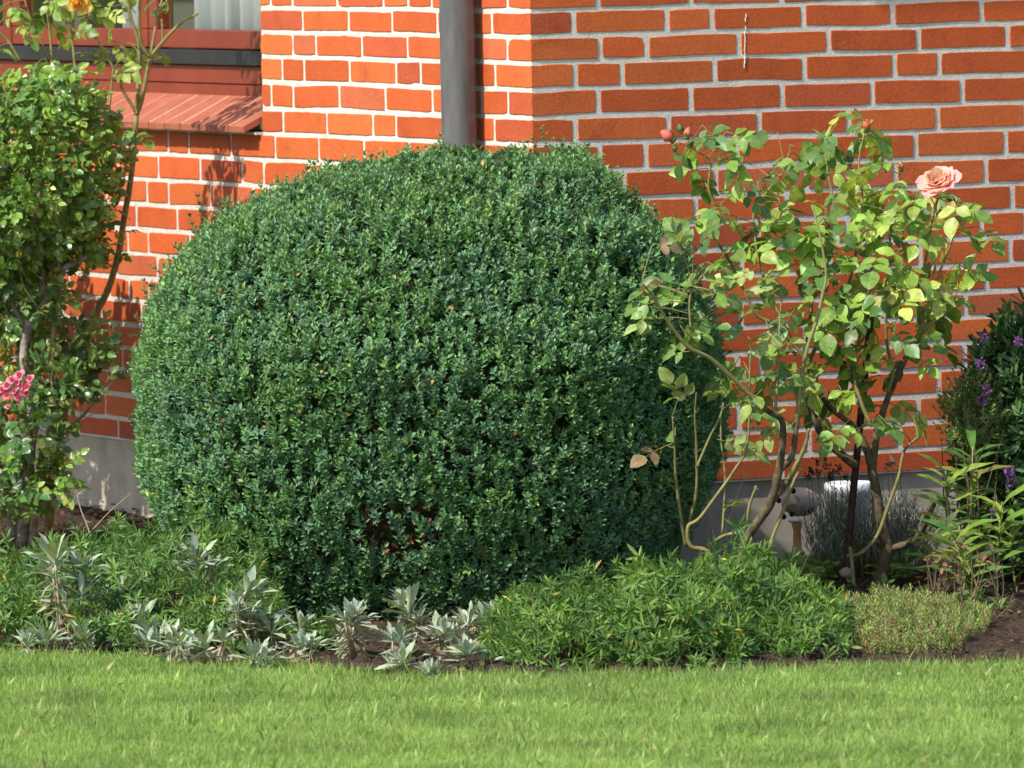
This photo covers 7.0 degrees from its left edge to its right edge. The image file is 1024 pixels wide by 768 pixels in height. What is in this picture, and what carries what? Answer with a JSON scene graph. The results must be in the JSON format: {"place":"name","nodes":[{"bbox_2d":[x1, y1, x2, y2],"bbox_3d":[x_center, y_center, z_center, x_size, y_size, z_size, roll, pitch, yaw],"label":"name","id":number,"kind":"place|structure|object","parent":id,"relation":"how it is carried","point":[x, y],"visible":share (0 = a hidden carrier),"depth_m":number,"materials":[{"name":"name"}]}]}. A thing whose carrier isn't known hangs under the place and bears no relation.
{"place":"outdoors","nodes":[
{"label":"outdoors","id":0,"kind":"place"},
{"bbox_2d":[0,494,1023,676],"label":"garden bed","id":1,"kind":"object","parent":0,"point":[982,643],"visible":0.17,"depth_m":17.89,"materials":[{"name":"soil"}]},
{"bbox_2d":[2,622,68,656],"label":"silver plant","id":2,"kind":"object","parent":1,"relation":"on","point":[41,634],"visible":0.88,"depth_m":17.96,"materials":[{"name":"green plant"}]},
{"bbox_2d":[19,532,109,648],"bbox_3d":[-0.964,0.463,18.047,0.186,0.288,0.181,-4,4,-39],"label":"silver plant","id":3,"kind":"object","parent":1,"relation":"on","point":[50,549],"visible":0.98,"depth_m":18.04,"materials":[{"name":"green plant"}]},
{"bbox_2d":[0,59,141,546],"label":"shrub rose","id":4,"kind":"object","parent":1,"relation":"on","point":[52,230],"visible":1,"depth_m":20.67,"materials":[{"name":"green plant"}]},
{"bbox_2d":[0,528,169,649],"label":"candytuft mound","id":5,"kind":"object","parent":1,"relation":"on","point":[7,587],"visible":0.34,"depth_m":18.29,"materials":[{"name":"green plant"}]},
{"bbox_2d":[55,616,132,656],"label":"silver plant","id":6,"kind":"object","parent":1,"relation":"on","point":[83,633],"visible":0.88,"depth_m":17.95,"materials":[{"name":"green plant"}]},
{"bbox_2d":[0,0,198,541],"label":"standard rose","id":7,"kind":"object","parent":1,"relation":"on","point":[82,7],"visible":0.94,"depth_m":20.99,"materials":[{"name":"green plant"}]},
{"bbox_2d":[93,570,158,636],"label":"silver plant","id":8,"kind":"object","parent":1,"relation":"on","point":[117,592],"visible":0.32,"depth_m":18.18,"materials":[{"name":"green plant"}]},
{"bbox_2d":[97,599,175,650],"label":"silver plant","id":9,"kind":"object","parent":1,"relation":"on","point":[144,608],"visible":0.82,"depth_m":18.02,"materials":[{"name":"green plant"}]},
{"bbox_2d":[2,502,296,654],"bbox_3d":[-0.807,0.407,18.496,0.656,0.314,1.261,-1,3,0],"label":"candytuft mound","id":10,"kind":"object","parent":1,"relation":"on","point":[154,559],"visible":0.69,"depth_m":18.25,"materials":[{"name":"green plant"}]},
{"bbox_2d":[76,490,90,534],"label":"dry stalk","id":11,"kind":"object","parent":10,"relation":"on","point":[86,522],"visible":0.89,"depth_m":18.95,"materials":[{"name":"plant"}]},
{"bbox_2d":[93,493,130,529],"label":"dry stalk","id":12,"kind":"object","parent":10,"relation":"on","point":[108,512],"visible":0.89,"depth_m":18.95,"materials":[{"name":"plant"}]},
{"bbox_2d":[114,616,192,656],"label":"silver plant","id":13,"kind":"object","parent":1,"relation":"on","point":[147,628],"visible":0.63,"depth_m":17.88,"materials":[{"name":"green plant"}]},
{"bbox_2d":[141,622,214,661],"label":"silver plant","id":14,"kind":"object","parent":1,"relation":"on","point":[169,633],"visible":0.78,"depth_m":17.71,"materials":[{"name":"green plant"}]},
{"bbox_2d":[154,619,241,665],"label":"silver plant","id":15,"kind":"object","parent":1,"relation":"in","point":[205,639],"visible":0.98,"depth_m":17.63,"materials":[{"name":"green plant"}]},
{"bbox_2d":[171,532,231,631],"bbox_3d":[-0.679,0.452,18.270,0.146,0.261,0.168,-1,3,0],"label":"silver plant","id":16,"kind":"object","parent":1,"relation":"on","point":[195,559],"visible":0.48,"depth_m":18.25,"materials":[{"name":"green plant"}]},
{"bbox_2d":[180,573,297,654],"bbox_3d":[-0.602,0.495,18.163,0.273,0.183,0.674,-1,3,0],"label":"candytuft mound","id":17,"kind":"object","parent":1,"relation":"on","point":[205,619],"visible":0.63,"depth_m":18.01,"materials":[{"name":"green plant"}]},
{"bbox_2d":[213,565,277,653],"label":"silver plant","id":18,"kind":"object","parent":1,"relation":"on","point":[251,587],"visible":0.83,"depth_m":17.90,"materials":[{"name":"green plant"}]},
{"bbox_2d":[229,636,286,671],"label":"silver plant","id":19,"kind":"object","parent":1,"relation":"on","point":[259,652],"visible":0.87,"depth_m":17.49,"materials":[{"name":"green plant"}]},
{"bbox_2d":[245,604,325,652],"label":"silver plant","id":20,"kind":"object","parent":1,"relation":"on","point":[302,621],"visible":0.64,"depth_m":17.89,"materials":[{"name":"green plant"}]},
{"bbox_2d":[280,628,329,663],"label":"silver plant","id":21,"kind":"object","parent":1,"relation":"on","point":[301,640],"visible":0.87,"depth_m":17.65,"materials":[{"name":"green plant"}]},
{"bbox_2d":[288,607,343,651],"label":"plant","id":22,"kind":"object","parent":1,"relation":"on","point":[327,629],"visible":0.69,"depth_m":17.88,"materials":[{"name":"green plant"}]},
{"bbox_2d":[323,597,379,658],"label":"silver plant","id":23,"kind":"object","parent":1,"relation":"on","point":[353,610],"visible":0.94,"depth_m":17.71,"materials":[{"name":"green plant"}]},
{"bbox_2d":[367,621,419,663],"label":"silver plant","id":24,"kind":"object","parent":1,"relation":"on","point":[397,632],"visible":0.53,"depth_m":17.65,"materials":[{"name":"green plant"}]},
{"bbox_2d":[374,641,430,676],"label":"silver plant","id":25,"kind":"object","parent":1,"relation":"on","point":[403,651],"visible":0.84,"depth_m":17.35,"materials":[{"name":"green plant"}]},
{"bbox_2d":[381,581,439,643],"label":"silver plant","id":26,"kind":"object","parent":1,"relation":"on","point":[407,595],"visible":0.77,"depth_m":17.95,"materials":[{"name":"green plant"}]},
{"bbox_2d":[121,124,735,619],"bbox_3d":[-0.191,-0.024,19.032,1.412,1.133,1.259,-1,3,0],"label":"boxwood shrub","id":27,"kind":"object","parent":1,"relation":"on","point":[371,382],"visible":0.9,"depth_m":18.59,"materials":[{"name":"green plant"}]},
{"bbox_2d":[411,657,450,677],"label":"silver plant","id":28,"kind":"object","parent":1,"relation":"on","point":[427,666],"visible":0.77,"depth_m":17.26,"materials":[{"name":"green plant"}]},
{"bbox_2d":[417,610,472,654],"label":"silver plant","id":29,"kind":"object","parent":1,"relation":"on","point":[439,624],"visible":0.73,"depth_m":17.76,"materials":[{"name":"green plant"}]},
{"bbox_2d":[441,633,502,668],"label":"silver plant","id":30,"kind":"object","parent":1,"relation":"on","point":[460,651],"visible":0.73,"depth_m":17.48,"materials":[{"name":"green plant"}]},
{"bbox_2d":[447,601,498,645],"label":"silver plant","id":31,"kind":"object","parent":1,"relation":"on","point":[470,616],"visible":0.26,"depth_m":17.97,"materials":[{"name":"green plant"}]},
{"bbox_2d":[452,598,512,633],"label":"silver plant","id":32,"kind":"object","parent":1,"relation":"on","point":[471,604],"visible":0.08,"depth_m":18.20,"materials":[{"name":"green plant"}]},
{"bbox_2d":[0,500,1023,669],"bbox_3d":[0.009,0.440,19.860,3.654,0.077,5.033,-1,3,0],"label":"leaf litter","id":33,"kind":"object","parent":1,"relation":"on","point":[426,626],"visible":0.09,"depth_m":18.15,"materials":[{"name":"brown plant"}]},
{"bbox_2d":[474,556,645,669],"bbox_3d":[0.116,0.489,17.773,0.411,0.230,0.932,-1,3,0],"label":"candytuft mound","id":34,"kind":"object","parent":1,"relation":"on","point":[544,618],"visible":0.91,"depth_m":17.55,"materials":[{"name":"green plant"}]},
{"bbox_2d":[569,541,781,669],"bbox_3d":[0.343,0.465,17.818,0.484,0.262,1.036,-1,3,0],"label":"candytuft mound","id":35,"kind":"object","parent":1,"relation":"on","point":[666,603],"visible":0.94,"depth_m":17.53,"materials":[{"name":"green plant"}]},
{"bbox_2d":[699,472,714,557],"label":"dry grass stem","id":36,"kind":"object","parent":1,"relation":"on","point":[710,517],"visible":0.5,"depth_m":18.85,"materials":[{"name":"plant"}]},
{"bbox_2d":[623,204,827,566],"bbox_3d":[0.466,0.066,18.614,0.556,0.915,0.351,-3,4,-25],"label":"rose bush","id":37,"kind":"object","parent":1,"relation":"on","point":[693,331],"visible":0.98,"depth_m":18.61,"materials":[{"name":"green plant"}]},
{"bbox_2d":[681,513,822,654],"bbox_3d":[0.514,0.436,18.036,0.323,0.289,0.874,-1,3,0],"label":"candytuft mound","id":38,"kind":"object","parent":1,"relation":"on","point":[759,561],"visible":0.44,"depth_m":17.88,"materials":[{"name":"green plant"}]},
{"bbox_2d":[720,419,846,544],"bbox_3d":[0.612,0.222,18.798,0.291,0.284,0.002,-1,3,0],"label":"dry grass stem","id":39,"kind":"object","parent":1,"relation":"on","point":[752,464],"visible":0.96,"depth_m":18.80,"materials":[{"name":"plant"}]},
{"bbox_2d":[776,487,818,554],"bbox_3d":[0.686,0.327,19.888,0.085,0.164,0.090,0,4,24],"label":"stone ornament","id":40,"kind":"object","parent":1,"relation":"on","point":[794,505],"visible":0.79,"depth_m":19.87,"materials":[{"name":"stone"}]},
{"bbox_2d":[749,570,864,660],"bbox_3d":[0.616,0.486,17.874,0.272,0.175,0.913,-1,3,0],"label":"candytuft mound","id":41,"kind":"object","parent":1,"relation":"on","point":[817,624],"visible":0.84,"depth_m":17.61,"materials":[{"name":"green plant"}]},
{"bbox_2d":[661,108,1007,585],"bbox_3d":[0.747,-0.050,19.192,0.794,1.164,0.505,-1,3,0],"label":"rose bush","id":42,"kind":"object","parent":1,"relation":"on","point":[857,299],"visible":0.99,"depth_m":19.14,"materials":[{"name":"green plant"}]},
{"bbox_2d":[824,480,870,559],"bbox_3d":[0.808,0.334,19.917,0.120,0.200,0.120,-1,3,0],"label":"flower pot","id":43,"kind":"object","parent":1,"relation":"on","point":[863,492],"visible":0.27,"depth_m":19.87,"materials":[{"name":"white ceramic"}]},
{"bbox_2d":[838,314,873,581],"bbox_3d":[0.799,0.177,19.322,0.112,0.701,0.043,-3,4,-29],"label":"plant stake","id":44,"kind":"object","parent":1,"relation":"on","point":[845,572],"visible":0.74,"depth_m":19.32,"materials":[{"name":"wood"}]},
{"bbox_2d":[796,455,951,576],"bbox_3d":[0.854,0.306,19.620,0.373,0.297,0.391,-1,3,0],"label":"lavender clump","id":45,"kind":"object","parent":1,"relation":"on","point":[831,540],"visible":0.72,"depth_m":19.57,"materials":[{"name":"grey plant"}]},
{"bbox_2d":[801,582,995,654],"bbox_3d":[0.837,0.491,18.082,0.437,0.124,1.112,-1,3,0],"label":"stonecrop mat","id":46,"kind":"object","parent":1,"relation":"on","point":[902,607],"visible":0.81,"depth_m":17.88,"materials":[{"name":"green plant"}]},
{"bbox_2d":[780,549,1019,623],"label":"weeds","id":47,"kind":"object","parent":1,"relation":"on","point":[813,565],"visible":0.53,"depth_m":19.29,"materials":[{"name":"green plant"}]},
{"bbox_2d":[898,424,1023,597],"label":"lance leaved perennial","id":48,"kind":"object","parent":1,"relation":"on","point":[949,532],"visible":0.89,"depth_m":19.01,"materials":[{"name":"green plant"}]},
{"bbox_2d":[915,543,1023,618],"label":"dead perennial","id":49,"kind":"object","parent":1,"relation":"on","point":[981,556],"visible":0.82,"depth_m":18.58,"materials":[{"name":"brown plant"}]},
{"bbox_2d":[931,364,1015,587],"bbox_3d":[1.069,0.210,19.272,0.198,0.519,0.201,-1,3,0],"label":"heather bush","id":50,"kind":"object","parent":1,"relation":"on","point":[972,413],"visible":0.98,"depth_m":19.23,"materials":[{"name":"green plant"}]},
{"bbox_2d":[941,286,1023,581],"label":"flowering shrub","id":51,"kind":"object","parent":1,"relation":"on","point":[1001,353],"visible":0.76,"depth_m":19.28,"materials":[{"name":"green plant"}]},
{"bbox_2d":[0,638,1023,767],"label":"lawn","id":52,"kind":"structure","parent":0,"point":[506,724],"depth_m":16.25,"materials":[{"name":"green plant"}]},
{"bbox_2d":[1,655,1023,767],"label":"clover","id":53,"kind":"object","parent":52,"relation":"on","point":[588,752],"visible":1,"depth_m":16.40,"materials":[{"name":"green plant"}]},
{"label":"ground","id":54,"kind":"structure","parent":0,"visible":0},
{"bbox_2d":[0,0,1023,564],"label":"brick house","id":55,"kind":"structure","parent":54,"relation":"on","point":[290,86],"depth_m":20.18,"materials":[{"name":"brick"}]},
{"bbox_2d":[52,0,89,45],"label":"curtain","id":56,"kind":"object","parent":55,"relation":"hanging from","point":[76,24],"visible":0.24,"depth_m":22.54,"materials":[{"name":"grey fabric"}]},
{"bbox_2d":[0,0,261,96],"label":"window","id":57,"kind":"structure","parent":55,"relation":"in","point":[217,68],"depth_m":21.79,"materials":[{"name":"red paint"}]},
{"bbox_2d":[122,0,154,47],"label":"curtain","id":58,"kind":"object","parent":55,"relation":"hanging from","point":[134,17],"visible":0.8,"depth_m":22.18,"materials":[{"name":"white fabric"}]},
{"bbox_2d":[194,0,260,49],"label":"curtain","id":59,"kind":"object","parent":55,"relation":"hanging from","point":[228,14],"visible":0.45,"depth_m":21.59,"materials":[{"name":"white fabric"}]}
]}

